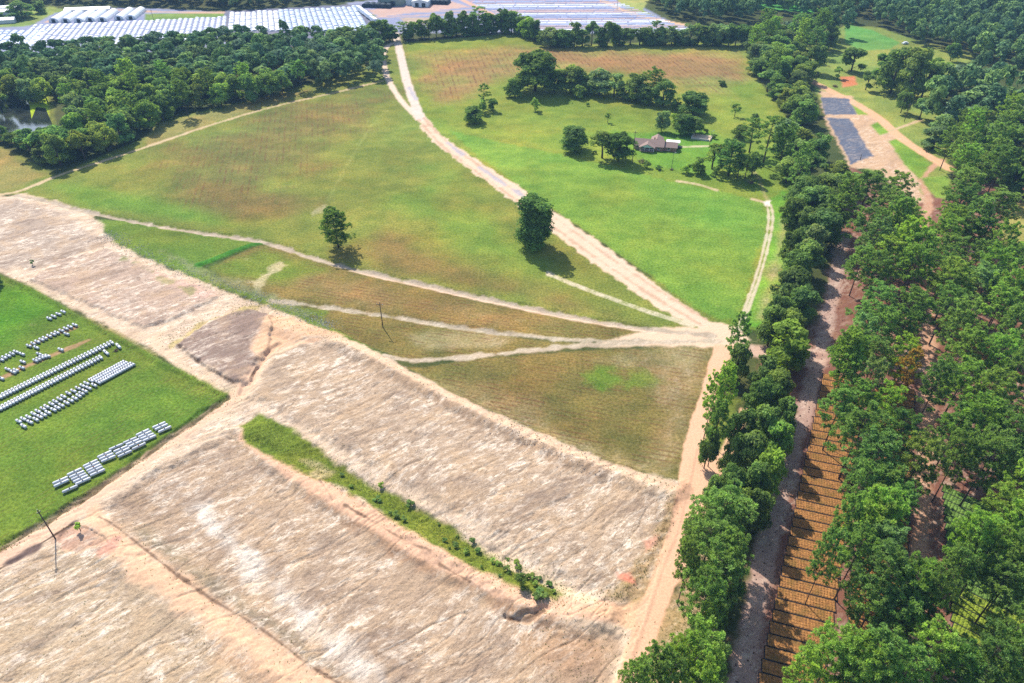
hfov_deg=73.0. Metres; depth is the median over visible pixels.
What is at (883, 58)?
broadleaf tree
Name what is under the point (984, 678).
plant bed
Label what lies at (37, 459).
mown lawn
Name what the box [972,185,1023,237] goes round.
pine tree
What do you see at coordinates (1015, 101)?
pine tree
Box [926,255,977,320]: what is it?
pine tree
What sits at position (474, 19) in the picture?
broadleaf tree
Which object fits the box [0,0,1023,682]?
forest floor
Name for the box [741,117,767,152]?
pine tree
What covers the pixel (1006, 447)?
pine tree
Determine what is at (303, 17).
growing tunnel
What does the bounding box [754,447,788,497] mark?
broadleaf tree
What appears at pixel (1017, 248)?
pine tree
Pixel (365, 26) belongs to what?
broadleaf tree
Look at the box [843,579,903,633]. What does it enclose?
pine tree
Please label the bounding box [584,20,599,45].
broadleaf tree
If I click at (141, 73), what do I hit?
broadleaf tree
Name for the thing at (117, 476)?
dark edge
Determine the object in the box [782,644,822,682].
pine tree
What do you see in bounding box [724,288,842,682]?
clods
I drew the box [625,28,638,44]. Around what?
broadleaf tree
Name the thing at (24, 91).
broadleaf tree
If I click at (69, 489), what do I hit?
propane tank
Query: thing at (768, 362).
broadleaf tree
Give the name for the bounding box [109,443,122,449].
propane tank
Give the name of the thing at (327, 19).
growing tunnel
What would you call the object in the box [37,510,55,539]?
utility pole
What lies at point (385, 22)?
broadleaf tree
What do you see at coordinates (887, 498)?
pine tree
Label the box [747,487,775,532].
broadleaf tree
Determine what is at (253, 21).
growing tunnel
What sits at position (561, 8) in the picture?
plant row
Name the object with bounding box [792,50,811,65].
broadleaf tree
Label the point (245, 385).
sand track
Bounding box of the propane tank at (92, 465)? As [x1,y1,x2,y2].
[85,461,99,469]
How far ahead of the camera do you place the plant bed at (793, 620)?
129.73 m
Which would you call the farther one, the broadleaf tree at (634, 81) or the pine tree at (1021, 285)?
the broadleaf tree at (634, 81)
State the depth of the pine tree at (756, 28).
436.04 m
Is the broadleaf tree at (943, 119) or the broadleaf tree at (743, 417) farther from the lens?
the broadleaf tree at (943, 119)
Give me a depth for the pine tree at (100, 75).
367.74 m
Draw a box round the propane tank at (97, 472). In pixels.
[90,468,104,476]
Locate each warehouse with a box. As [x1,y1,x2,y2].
[381,0,405,5]
[406,0,411,5]
[411,0,431,6]
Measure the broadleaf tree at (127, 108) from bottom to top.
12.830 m
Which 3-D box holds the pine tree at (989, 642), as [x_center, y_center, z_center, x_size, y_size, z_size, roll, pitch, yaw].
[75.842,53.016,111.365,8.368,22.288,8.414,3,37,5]
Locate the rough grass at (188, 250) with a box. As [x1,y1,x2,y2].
[86,218,739,682]
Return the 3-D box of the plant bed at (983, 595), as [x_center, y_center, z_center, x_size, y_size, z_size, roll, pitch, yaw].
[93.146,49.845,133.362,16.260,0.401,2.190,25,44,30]
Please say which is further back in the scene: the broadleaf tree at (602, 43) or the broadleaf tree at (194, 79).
the broadleaf tree at (602, 43)
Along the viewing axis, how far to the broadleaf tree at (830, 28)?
462.90 m
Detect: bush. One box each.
[477,99,486,110]
[487,98,497,109]
[515,573,526,590]
[530,98,539,110]
[571,84,588,97]
[643,160,651,167]
[670,97,681,109]
[671,113,677,123]
[680,164,691,172]
[711,166,720,176]
[718,80,726,85]
[750,113,758,118]
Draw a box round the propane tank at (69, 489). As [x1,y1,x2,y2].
[62,485,77,492]
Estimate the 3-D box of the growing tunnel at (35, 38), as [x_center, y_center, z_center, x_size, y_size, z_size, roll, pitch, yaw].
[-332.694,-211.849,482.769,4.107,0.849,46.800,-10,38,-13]
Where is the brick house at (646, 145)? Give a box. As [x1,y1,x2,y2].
[634,134,679,151]
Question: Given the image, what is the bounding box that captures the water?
[0,94,51,131]
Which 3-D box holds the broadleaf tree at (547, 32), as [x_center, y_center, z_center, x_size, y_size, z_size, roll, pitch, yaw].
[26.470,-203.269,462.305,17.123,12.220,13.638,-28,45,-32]
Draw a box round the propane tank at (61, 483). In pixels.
[54,479,68,487]
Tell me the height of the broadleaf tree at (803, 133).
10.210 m
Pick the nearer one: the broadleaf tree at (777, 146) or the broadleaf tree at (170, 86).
the broadleaf tree at (777, 146)
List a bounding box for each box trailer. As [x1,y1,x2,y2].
[364,12,372,19]
[369,16,377,20]
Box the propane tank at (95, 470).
[88,466,102,473]
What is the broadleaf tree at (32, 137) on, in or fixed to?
on the forest floor at (820, 274)
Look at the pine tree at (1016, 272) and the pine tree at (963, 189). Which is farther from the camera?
the pine tree at (963, 189)
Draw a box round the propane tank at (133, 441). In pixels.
[126,438,139,444]
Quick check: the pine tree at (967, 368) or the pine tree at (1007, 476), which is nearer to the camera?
the pine tree at (1007, 476)
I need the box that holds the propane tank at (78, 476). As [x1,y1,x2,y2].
[71,472,86,480]
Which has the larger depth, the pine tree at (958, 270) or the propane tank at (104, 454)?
the pine tree at (958, 270)
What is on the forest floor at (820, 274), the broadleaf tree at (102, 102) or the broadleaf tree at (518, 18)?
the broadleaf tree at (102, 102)
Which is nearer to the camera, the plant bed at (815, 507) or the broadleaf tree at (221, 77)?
the plant bed at (815, 507)
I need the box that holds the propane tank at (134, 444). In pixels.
[128,440,141,447]
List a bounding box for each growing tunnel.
[0,30,10,39]
[0,30,17,42]
[14,24,37,43]
[16,30,31,43]
[23,24,42,41]
[24,30,38,42]
[27,25,48,42]
[28,30,44,45]
[32,24,54,44]
[41,23,60,40]
[46,23,66,44]
[55,23,72,39]
[61,23,78,40]
[63,22,84,44]
[74,22,90,39]
[79,22,95,43]
[87,22,101,36]
[94,22,106,36]
[100,21,113,36]
[106,21,118,35]
[112,21,124,39]
[115,21,130,43]
[125,20,136,33]
[131,20,141,36]
[135,20,147,38]
[142,20,153,35]
[146,19,159,42]
[156,19,164,31]
[162,19,170,39]
[168,19,175,31]
[174,18,181,31]
[179,18,187,33]
[185,18,192,38]
[191,17,198,32]
[195,17,204,44]
[204,17,209,28]
[210,17,215,27]
[216,16,220,27]
[222,16,226,27]
[228,12,234,28]
[234,12,239,24]
[240,12,244,25]
[246,12,250,29]
[251,11,256,30]
[257,10,262,25]
[262,10,268,30]
[268,11,274,30]
[273,11,280,30]
[278,9,284,29]
[283,9,291,29]
[289,9,297,28]
[294,9,302,25]
[300,9,308,26]
[305,8,315,30]
[310,8,320,27]
[315,8,327,30]
[321,8,333,28]
[326,8,337,28]
[331,7,343,26]
[336,7,349,26]
[341,6,356,30]
[347,7,360,27]
[351,5,365,25]
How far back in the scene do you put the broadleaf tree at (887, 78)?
376.79 m
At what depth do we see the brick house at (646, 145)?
316.64 m
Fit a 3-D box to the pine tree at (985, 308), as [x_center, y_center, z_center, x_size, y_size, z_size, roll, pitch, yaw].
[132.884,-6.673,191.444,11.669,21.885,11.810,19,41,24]
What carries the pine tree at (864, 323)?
on the pine floor at (938, 540)
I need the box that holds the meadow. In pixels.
[0,32,795,329]
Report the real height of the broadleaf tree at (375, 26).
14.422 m
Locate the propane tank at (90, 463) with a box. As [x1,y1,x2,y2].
[83,459,97,467]
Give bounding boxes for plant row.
[472,0,615,1]
[476,2,620,3]
[480,4,624,5]
[486,6,629,7]
[487,7,633,8]
[491,9,638,10]
[495,11,641,12]
[522,12,647,14]
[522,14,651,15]
[532,16,656,17]
[533,18,660,19]
[539,25,678,26]
[539,26,683,28]
[540,20,664,21]
[540,23,674,24]
[541,21,669,22]
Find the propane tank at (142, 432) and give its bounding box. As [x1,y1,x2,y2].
[136,429,149,435]
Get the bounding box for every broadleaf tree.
[0,68,17,95]
[0,74,20,99]
[0,84,8,99]
[0,125,7,140]
[0,132,14,142]
[2,133,21,148]
[3,0,34,17]
[6,12,21,19]
[12,128,32,154]
[14,78,34,101]
[18,71,45,83]
[23,129,55,148]
[29,77,54,102]
[30,147,47,164]
[31,0,46,13]
[39,133,70,165]
[42,125,71,147]
[43,71,59,93]
[45,124,70,130]
[48,75,67,91]
[55,77,72,101]
[56,148,77,161]
[59,105,87,125]
[60,91,87,116]
[61,112,84,129]
[65,67,91,87]
[65,128,93,152]
[65,129,90,160]
[67,79,80,82]
[68,80,86,95]
[80,68,102,88]
[81,87,108,110]
[85,120,105,140]
[86,98,107,121]
[87,123,119,153]
[89,82,111,100]
[103,95,130,113]
[104,87,121,103]
[104,113,134,144]
[105,74,118,86]
[105,108,135,135]
[107,79,122,91]
[115,74,137,92]
[117,104,143,128]
[127,91,149,103]
[129,92,145,117]
[131,66,149,83]
[133,82,154,101]
[133,99,161,128]
[144,73,168,82]
[148,93,175,119]
[150,77,170,90]
[151,84,168,107]
[153,89,179,110]
[166,84,191,107]
[171,67,193,84]
[188,83,208,107]
[189,69,209,78]
[191,73,211,97]
[207,83,230,105]
[208,71,226,83]
[214,72,236,92]
[223,74,244,100]
[235,73,261,101]
[250,73,264,95]
[253,72,275,98]
[258,68,274,84]
[269,69,292,94]
[335,25,348,33]
[356,24,370,30]
[367,21,386,38]
[376,19,389,38]
[380,24,397,40]
[381,34,392,41]
[391,32,399,40]
[393,21,414,39]
[401,29,414,39]
[405,21,417,38]
[415,19,426,38]
[418,29,430,38]
[423,19,433,37]
[428,13,442,37]
[434,18,452,36]
[440,28,455,36]
[444,10,455,32]
[453,18,462,35]
[456,10,471,28]
[461,28,472,35]
[463,105,483,122]
[466,13,479,31]
[467,29,481,35]
[469,6,486,25]
[476,25,487,34]
[479,12,492,33]
[481,26,498,33]
[487,14,500,31]
[492,8,507,32]
[496,10,517,27]
[498,25,511,33]
[502,78,524,96]
[511,16,524,33]
[512,49,559,91]
[513,191,554,252]
[515,16,534,38]
[527,19,540,40]
[536,30,543,45]
[540,27,560,47]
[542,68,570,90]
[548,38,559,46]
[549,32,565,45]
[555,41,565,46]
[556,64,589,91]
[557,29,575,46]
[559,124,589,151]
[569,21,581,46]
[572,38,585,46]
[573,29,590,46]
[580,74,592,90]
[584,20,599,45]
[587,68,616,94]
[590,130,610,157]
[593,35,609,47]
[594,27,605,45]
[601,21,615,42]
[603,131,638,160]
[607,73,624,95]
[611,24,624,44]
[611,35,628,45]
[615,84,634,100]
[620,28,634,44]
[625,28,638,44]
[625,73,647,100]
[634,27,650,44]
[634,27,655,44]
[635,83,659,103]
[636,36,648,44]
[641,38,655,44]
[648,20,663,37]
[650,78,677,106]
[654,111,670,130]
[655,27,667,42]
[656,29,676,44]
[665,26,679,44]
[670,38,680,45]
[672,113,694,134]
[674,31,690,44]
[678,90,708,113]
[679,36,689,44]
[679,518,695,552]
[680,23,699,37]
[683,596,728,650]
[687,116,704,133]
[688,38,699,45]
[690,157,706,173]
[691,22,709,43]
[697,26,714,44]
[697,425,720,468]
[702,474,726,513]
[702,640,731,682]
[703,143,725,168]
[705,23,721,44]
[710,23,733,45]
[713,39,721,45]
[716,432,746,471]
[719,462,747,504]
[720,341,752,385]
[721,564,746,611]
[722,23,736,45]
[723,487,755,524]
[723,491,753,533]
[728,404,756,436]
[730,25,742,45]
[730,103,741,116]
[731,24,752,45]
[731,124,748,137]
[731,428,767,471]
[734,157,746,178]
[741,29,759,43]
[741,374,786,420]
[742,33,759,51]
[742,151,755,179]
[744,58,769,72]
[744,460,773,494]
[745,151,764,175]
[746,43,762,59]
[746,404,780,445]
[747,354,776,392]
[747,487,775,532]
[751,60,769,79]
[754,304,787,345]
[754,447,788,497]
[755,41,768,47]
[757,36,773,43]
[757,69,782,91]
[758,45,774,58]
[762,49,776,63]
[762,294,796,321]
[765,318,811,371]
[765,419,794,455]
[767,73,785,98]
[767,264,814,303]
[767,307,806,342]
[768,367,796,413]
[769,129,795,155]
[769,396,797,439]
[771,41,784,45]
[772,29,789,43]
[772,55,793,70]
[772,83,793,98]
[773,34,791,44]
[773,59,792,77]
[774,25,786,31]
[774,87,795,109]
[774,118,802,127]
[774,156,801,182]
[777,196,807,231]
[777,229,802,263]
[778,249,812,279]
[779,48,792,64]
[781,94,809,111]
[781,173,824,200]
[781,239,826,269]
[782,138,805,155]
[784,44,796,53]
[786,29,795,43]
[786,150,810,171]
[788,69,808,85]
[789,41,805,50]
[789,55,812,70]
[789,98,819,124]
[790,64,812,84]
[790,283,822,324]
[792,37,806,51]
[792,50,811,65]
[793,80,812,92]
[794,85,809,95]
[794,127,816,141]
[794,185,830,208]
[795,206,823,235]
[797,152,828,176]
[799,60,821,78]
[800,32,817,49]
[800,91,817,104]
[800,207,844,246]
[802,223,829,254]
[806,132,832,162]
[808,45,828,70]
[817,30,828,47]
[817,172,838,186]
[818,194,849,225]
[823,160,851,173]
[823,173,852,202]
[825,32,837,48]
[827,25,840,40]
[834,66,844,78]
[840,47,869,71]
[863,70,875,89]
[870,52,896,83]
[872,46,915,92]
[896,46,935,96]
[896,91,913,112]
[913,61,945,97]
[914,97,931,118]
[920,125,953,148]
[928,114,953,138]
[930,57,953,72]
[945,43,962,60]
[945,140,974,162]
[970,153,999,181]
[978,124,997,142]
[978,133,1014,156]
[984,111,996,125]
[995,165,1023,192]
[1003,123,1023,146]
[1007,147,1023,179]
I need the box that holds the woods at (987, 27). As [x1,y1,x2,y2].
[651,0,1023,125]
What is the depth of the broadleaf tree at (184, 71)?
379.50 m
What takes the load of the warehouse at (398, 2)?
on the gravel yard at (393, 19)
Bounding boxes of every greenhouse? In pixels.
[49,9,71,22]
[61,9,83,22]
[74,9,95,22]
[85,8,106,21]
[97,8,119,21]
[114,7,133,19]
[126,6,146,19]
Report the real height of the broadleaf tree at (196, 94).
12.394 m
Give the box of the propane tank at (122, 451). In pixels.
[115,447,129,454]
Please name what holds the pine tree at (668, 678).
on the forest floor at (820, 274)
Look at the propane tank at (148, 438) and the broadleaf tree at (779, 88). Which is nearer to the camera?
the propane tank at (148, 438)
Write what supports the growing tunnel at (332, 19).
on the gravel yard at (393, 19)
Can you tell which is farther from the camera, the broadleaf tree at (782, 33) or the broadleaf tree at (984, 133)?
the broadleaf tree at (782, 33)
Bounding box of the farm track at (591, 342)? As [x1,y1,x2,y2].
[0,80,774,361]
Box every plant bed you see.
[758,672,784,682]
[761,658,828,682]
[764,645,827,673]
[767,633,827,658]
[769,621,829,643]
[772,609,832,635]
[774,598,834,622]
[777,586,835,612]
[779,576,837,601]
[781,565,838,589]
[783,555,840,578]
[786,545,841,567]
[788,535,837,556]
[790,526,843,545]
[792,517,840,533]
[794,508,844,526]
[795,499,842,516]
[797,490,847,508]
[799,482,847,499]
[801,474,851,492]
[802,466,852,484]
[804,459,853,474]
[806,451,851,466]
[807,444,854,458]
[809,437,856,451]
[810,430,857,442]
[812,423,858,438]
[813,416,859,430]
[815,410,859,420]
[816,403,836,412]
[819,391,852,402]
[820,385,845,394]
[821,379,856,387]
[822,373,861,384]
[847,616,893,630]
[850,593,899,611]
[852,605,905,626]
[862,537,909,552]
[874,388,915,401]
[875,383,915,395]
[876,398,914,408]
[877,404,913,413]
[937,326,962,331]
[941,486,1023,526]
[942,492,1022,529]
[942,500,1019,539]
[943,507,1023,543]
[943,515,967,531]
[944,522,1020,560]
[944,531,1018,565]
[945,540,1022,576]
[945,553,1022,587]
[948,556,1023,596]
[949,594,1023,636]
[950,336,982,344]
[950,602,1019,640]
[950,612,1023,654]
[951,622,1003,656]
[952,572,1019,604]
[953,575,1022,617]
[953,635,1023,679]
[953,650,1023,682]
[956,589,1023,624]
[957,349,989,356]
[958,662,1000,682]
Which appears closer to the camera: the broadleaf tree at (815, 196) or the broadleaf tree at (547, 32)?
the broadleaf tree at (815, 196)
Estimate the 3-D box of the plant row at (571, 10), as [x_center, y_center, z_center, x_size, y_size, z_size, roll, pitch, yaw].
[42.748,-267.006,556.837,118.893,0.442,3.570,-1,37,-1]
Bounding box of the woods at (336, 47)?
[0,0,387,83]
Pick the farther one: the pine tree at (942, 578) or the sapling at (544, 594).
the sapling at (544, 594)
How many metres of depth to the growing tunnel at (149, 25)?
507.89 m
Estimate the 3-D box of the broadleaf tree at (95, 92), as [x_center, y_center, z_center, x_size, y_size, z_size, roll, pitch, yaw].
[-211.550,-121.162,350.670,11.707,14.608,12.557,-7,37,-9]
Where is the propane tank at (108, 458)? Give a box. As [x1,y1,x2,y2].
[101,455,115,462]
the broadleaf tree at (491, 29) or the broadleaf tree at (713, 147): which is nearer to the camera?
the broadleaf tree at (713, 147)
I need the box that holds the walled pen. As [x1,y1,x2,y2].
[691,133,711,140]
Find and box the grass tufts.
[97,230,339,333]
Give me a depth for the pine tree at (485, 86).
359.53 m
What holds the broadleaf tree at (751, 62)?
on the meadow
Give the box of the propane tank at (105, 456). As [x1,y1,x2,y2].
[99,453,113,460]
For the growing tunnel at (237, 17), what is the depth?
531.87 m
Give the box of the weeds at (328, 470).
[0,238,703,682]
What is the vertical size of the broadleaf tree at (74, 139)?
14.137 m
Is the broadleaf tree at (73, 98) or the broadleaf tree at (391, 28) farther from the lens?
the broadleaf tree at (391, 28)
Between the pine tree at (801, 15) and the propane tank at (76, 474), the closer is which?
the propane tank at (76, 474)
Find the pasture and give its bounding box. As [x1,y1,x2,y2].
[758,3,899,49]
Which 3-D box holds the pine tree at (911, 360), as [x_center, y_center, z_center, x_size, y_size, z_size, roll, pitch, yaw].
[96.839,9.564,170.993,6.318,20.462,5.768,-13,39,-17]
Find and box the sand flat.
[0,193,679,682]
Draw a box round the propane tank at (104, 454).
[97,450,111,457]
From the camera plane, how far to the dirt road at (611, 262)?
254.43 m
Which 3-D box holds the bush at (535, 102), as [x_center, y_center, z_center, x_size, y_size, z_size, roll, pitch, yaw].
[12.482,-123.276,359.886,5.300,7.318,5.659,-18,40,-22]
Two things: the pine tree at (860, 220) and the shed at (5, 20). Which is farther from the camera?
the shed at (5, 20)
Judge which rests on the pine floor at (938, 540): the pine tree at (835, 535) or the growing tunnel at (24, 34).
the pine tree at (835, 535)
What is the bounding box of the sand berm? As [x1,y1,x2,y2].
[85,314,678,682]
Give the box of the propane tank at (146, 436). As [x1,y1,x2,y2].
[140,433,153,439]
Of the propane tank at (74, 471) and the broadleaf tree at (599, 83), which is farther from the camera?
the broadleaf tree at (599, 83)
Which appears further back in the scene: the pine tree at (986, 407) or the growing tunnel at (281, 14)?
the growing tunnel at (281, 14)
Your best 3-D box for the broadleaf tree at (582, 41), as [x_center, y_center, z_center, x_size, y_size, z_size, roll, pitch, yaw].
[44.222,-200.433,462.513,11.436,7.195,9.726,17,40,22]
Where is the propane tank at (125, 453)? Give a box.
[118,450,131,457]
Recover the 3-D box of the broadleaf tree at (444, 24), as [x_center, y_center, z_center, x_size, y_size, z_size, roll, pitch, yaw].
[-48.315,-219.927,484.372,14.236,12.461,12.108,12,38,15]
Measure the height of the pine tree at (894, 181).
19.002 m
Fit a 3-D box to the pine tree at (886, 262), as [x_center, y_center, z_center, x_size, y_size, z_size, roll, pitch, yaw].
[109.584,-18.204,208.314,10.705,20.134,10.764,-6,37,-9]
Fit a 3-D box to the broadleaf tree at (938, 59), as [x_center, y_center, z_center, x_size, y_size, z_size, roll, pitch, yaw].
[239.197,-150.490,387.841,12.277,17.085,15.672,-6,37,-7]
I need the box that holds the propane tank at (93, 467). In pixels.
[86,464,101,471]
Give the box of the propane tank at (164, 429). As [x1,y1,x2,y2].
[158,425,171,432]
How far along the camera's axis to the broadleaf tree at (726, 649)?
112.96 m
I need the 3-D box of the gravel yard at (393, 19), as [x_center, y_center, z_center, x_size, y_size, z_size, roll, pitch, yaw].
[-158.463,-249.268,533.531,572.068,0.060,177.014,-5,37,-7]
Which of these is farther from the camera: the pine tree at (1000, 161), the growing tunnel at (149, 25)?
the growing tunnel at (149, 25)
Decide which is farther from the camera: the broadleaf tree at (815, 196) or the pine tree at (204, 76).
the pine tree at (204, 76)
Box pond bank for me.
[0,89,56,134]
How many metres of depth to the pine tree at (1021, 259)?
203.84 m
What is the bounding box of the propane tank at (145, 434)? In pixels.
[138,430,151,437]
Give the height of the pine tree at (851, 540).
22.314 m
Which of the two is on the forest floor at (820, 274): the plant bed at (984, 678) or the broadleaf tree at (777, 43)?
the broadleaf tree at (777, 43)
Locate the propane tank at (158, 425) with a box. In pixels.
[152,421,165,428]
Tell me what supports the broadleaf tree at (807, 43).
on the yard grass at (878, 100)
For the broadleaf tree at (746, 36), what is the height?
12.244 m
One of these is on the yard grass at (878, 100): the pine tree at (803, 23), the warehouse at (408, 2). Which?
the pine tree at (803, 23)
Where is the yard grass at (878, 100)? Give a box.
[0,0,1023,254]
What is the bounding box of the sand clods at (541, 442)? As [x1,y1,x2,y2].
[484,411,610,472]
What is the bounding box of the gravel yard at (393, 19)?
[0,0,687,54]
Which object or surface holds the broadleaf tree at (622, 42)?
on the meadow
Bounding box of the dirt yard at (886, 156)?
[367,1,925,203]
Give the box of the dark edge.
[0,395,229,551]
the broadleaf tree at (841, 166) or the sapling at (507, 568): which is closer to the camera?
the sapling at (507, 568)
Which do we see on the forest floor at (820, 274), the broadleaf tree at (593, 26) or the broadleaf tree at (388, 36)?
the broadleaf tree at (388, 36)
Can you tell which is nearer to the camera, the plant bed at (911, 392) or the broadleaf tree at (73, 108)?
the plant bed at (911, 392)
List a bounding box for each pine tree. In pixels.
[57,82,77,102]
[82,95,105,121]
[84,100,105,122]
[87,68,108,88]
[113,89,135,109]
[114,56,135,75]
[121,69,139,92]
[152,59,171,79]
[170,78,192,115]
[171,69,189,86]
[196,67,215,96]
[233,61,248,75]
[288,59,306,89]
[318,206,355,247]
[478,83,491,100]
[617,652,653,682]
[635,639,674,682]
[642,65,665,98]
[652,652,689,682]
[665,631,708,682]
[669,612,728,682]
[672,534,702,604]
[676,563,727,630]
[678,535,751,612]
[679,648,720,682]
[680,506,736,581]
[688,478,758,541]
[702,369,724,437]
[702,397,734,465]
[706,523,754,575]
[711,360,738,419]
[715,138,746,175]
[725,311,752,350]
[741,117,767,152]
[748,23,764,53]
[753,115,785,162]
[757,7,776,31]
[762,19,778,36]
[762,45,785,71]
[766,15,783,44]
[774,122,800,160]
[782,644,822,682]
[784,141,818,182]
[787,13,806,34]
[794,17,813,42]
[798,13,813,29]
[798,616,863,682]
[805,523,847,603]
[808,25,826,44]
[813,7,832,27]
[814,9,833,30]
[817,379,864,449]
[818,627,895,682]
[822,400,893,479]
[825,484,869,569]
[826,324,867,399]
[827,171,864,222]
[829,345,866,405]
[829,520,880,599]
[831,326,876,388]
[835,377,876,446]
[835,622,904,682]
[837,458,884,513]
[838,537,916,629]
[841,202,891,253]
[841,425,908,486]
[842,243,875,295]
[842,308,879,349]
[842,482,910,569]
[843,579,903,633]
[845,278,898,324]
[847,168,891,210]
[849,352,889,408]
[849,519,910,590]
[853,216,897,274]
[856,249,903,296]
[856,301,903,366]
[856,378,908,432]
[856,482,911,565]
[858,457,908,513]
[862,331,894,378]
[863,233,906,275]
[866,184,915,220]
[870,584,931,648]
[877,169,918,206]
[877,191,920,234]
[877,403,923,461]
[879,476,922,528]
[882,304,923,360]
[884,550,948,635]
[884,639,938,682]
[886,330,923,387]
[886,613,967,682]
[887,202,926,245]
[888,345,923,406]
[889,283,931,343]
[891,214,931,279]
[892,241,937,303]
[892,424,951,498]
[898,226,939,285]
[901,565,960,638]
[915,353,961,425]
[921,280,974,344]
[923,245,968,296]
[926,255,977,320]
[926,420,984,501]
[927,211,965,259]
[928,201,975,238]
[929,541,985,615]
[932,232,971,285]
[933,354,986,417]
[933,637,986,682]
[934,125,964,169]
[934,295,982,351]
[934,321,994,379]
[935,399,982,465]
[939,181,984,233]
[939,505,1005,587]
[940,164,987,210]
[940,385,1017,468]
[946,521,1023,596]
[947,129,980,179]
[949,140,984,187]
[950,107,979,134]
[954,616,1023,682]
[955,423,1022,506]
[958,193,998,253]
[959,258,1002,306]
[960,105,986,140]
[962,547,1023,623]
[963,215,1003,255]
[963,365,1023,418]
[964,105,992,131]
[965,480,1023,550]
[967,238,995,274]
[968,239,1018,310]
[970,328,1023,390]
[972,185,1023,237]
[972,399,1023,489]
[974,280,1023,341]
[978,134,1013,185]
[980,120,1016,157]
[981,144,1020,191]
[981,260,1023,334]
[981,600,1023,674]
[982,217,1023,264]
[984,623,1023,682]
[986,433,1023,498]
[986,527,1023,611]
[988,493,1023,553]
[989,458,1023,514]
[991,278,1023,333]
[991,302,1023,370]
[992,109,1022,139]
[992,343,1023,398]
[995,91,1023,120]
[997,239,1023,280]
[1018,171,1023,201]
[1018,255,1023,298]
[1019,123,1023,141]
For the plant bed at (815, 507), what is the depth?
151.19 m
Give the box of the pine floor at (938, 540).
[755,166,1023,682]
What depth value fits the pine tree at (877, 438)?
139.88 m
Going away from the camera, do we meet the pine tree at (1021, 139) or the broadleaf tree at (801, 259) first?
the broadleaf tree at (801, 259)
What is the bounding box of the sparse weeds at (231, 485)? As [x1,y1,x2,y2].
[3,272,604,682]
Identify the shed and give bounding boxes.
[0,9,11,14]
[0,17,16,23]
[64,6,110,11]
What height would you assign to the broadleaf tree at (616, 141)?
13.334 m
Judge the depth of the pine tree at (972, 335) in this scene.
171.81 m
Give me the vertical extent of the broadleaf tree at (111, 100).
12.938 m
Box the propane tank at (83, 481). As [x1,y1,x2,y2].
[75,477,90,484]
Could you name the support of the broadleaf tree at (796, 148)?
on the meadow
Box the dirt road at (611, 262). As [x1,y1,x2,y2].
[45,0,957,346]
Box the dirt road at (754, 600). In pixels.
[729,158,975,682]
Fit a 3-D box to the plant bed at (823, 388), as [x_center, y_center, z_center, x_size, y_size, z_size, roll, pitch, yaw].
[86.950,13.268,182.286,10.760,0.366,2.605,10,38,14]
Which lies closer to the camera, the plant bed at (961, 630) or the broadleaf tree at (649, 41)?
the plant bed at (961, 630)
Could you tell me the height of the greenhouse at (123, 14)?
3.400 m
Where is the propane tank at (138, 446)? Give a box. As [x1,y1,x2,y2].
[132,442,145,449]
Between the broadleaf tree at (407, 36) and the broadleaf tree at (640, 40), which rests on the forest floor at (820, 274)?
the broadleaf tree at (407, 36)
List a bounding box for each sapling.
[73,522,80,530]
[372,495,380,501]
[392,510,399,517]
[406,499,414,507]
[463,547,469,553]
[502,565,511,573]
[515,564,521,570]
[525,572,534,582]
[532,591,539,599]
[539,590,547,597]
[546,580,552,586]
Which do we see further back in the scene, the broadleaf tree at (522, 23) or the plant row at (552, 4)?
the plant row at (552, 4)
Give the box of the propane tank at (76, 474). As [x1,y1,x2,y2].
[69,470,84,478]
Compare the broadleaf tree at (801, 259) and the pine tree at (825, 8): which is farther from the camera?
the pine tree at (825, 8)
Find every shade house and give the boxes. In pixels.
[362,1,392,7]
[431,0,450,4]
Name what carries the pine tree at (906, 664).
on the pine floor at (938, 540)
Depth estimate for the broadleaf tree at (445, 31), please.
481.74 m
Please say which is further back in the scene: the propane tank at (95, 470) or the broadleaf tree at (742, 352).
the broadleaf tree at (742, 352)
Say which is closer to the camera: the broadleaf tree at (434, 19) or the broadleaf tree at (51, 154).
the broadleaf tree at (51, 154)
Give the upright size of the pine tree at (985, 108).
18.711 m
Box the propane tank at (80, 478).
[73,475,88,482]
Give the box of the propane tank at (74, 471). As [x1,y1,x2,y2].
[67,467,81,475]
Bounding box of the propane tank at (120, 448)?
[113,445,127,452]
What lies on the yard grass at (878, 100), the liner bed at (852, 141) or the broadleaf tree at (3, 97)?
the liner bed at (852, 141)
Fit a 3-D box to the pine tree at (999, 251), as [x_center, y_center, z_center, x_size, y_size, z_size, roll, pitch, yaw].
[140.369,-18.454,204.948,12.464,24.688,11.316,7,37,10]
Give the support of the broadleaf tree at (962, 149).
on the forest floor at (820, 274)
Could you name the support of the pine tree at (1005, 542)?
on the pine floor at (938, 540)
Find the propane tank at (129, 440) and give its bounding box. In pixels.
[123,437,136,443]
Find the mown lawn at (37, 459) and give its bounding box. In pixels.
[0,273,227,547]
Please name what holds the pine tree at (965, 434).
on the pine floor at (938, 540)
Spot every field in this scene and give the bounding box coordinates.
[211,244,713,479]
[452,131,768,319]
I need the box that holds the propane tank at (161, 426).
[155,423,167,430]
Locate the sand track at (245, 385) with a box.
[0,303,322,566]
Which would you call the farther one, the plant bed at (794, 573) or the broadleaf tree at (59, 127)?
the broadleaf tree at (59, 127)
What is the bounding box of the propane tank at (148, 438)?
[142,435,155,441]
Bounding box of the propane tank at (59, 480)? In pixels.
[52,476,67,484]
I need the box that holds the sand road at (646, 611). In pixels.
[576,344,747,682]
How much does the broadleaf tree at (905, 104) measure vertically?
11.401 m
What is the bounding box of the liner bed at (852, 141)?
[821,97,873,162]
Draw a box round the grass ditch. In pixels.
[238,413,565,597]
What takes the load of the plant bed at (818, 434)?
on the pine floor at (938, 540)

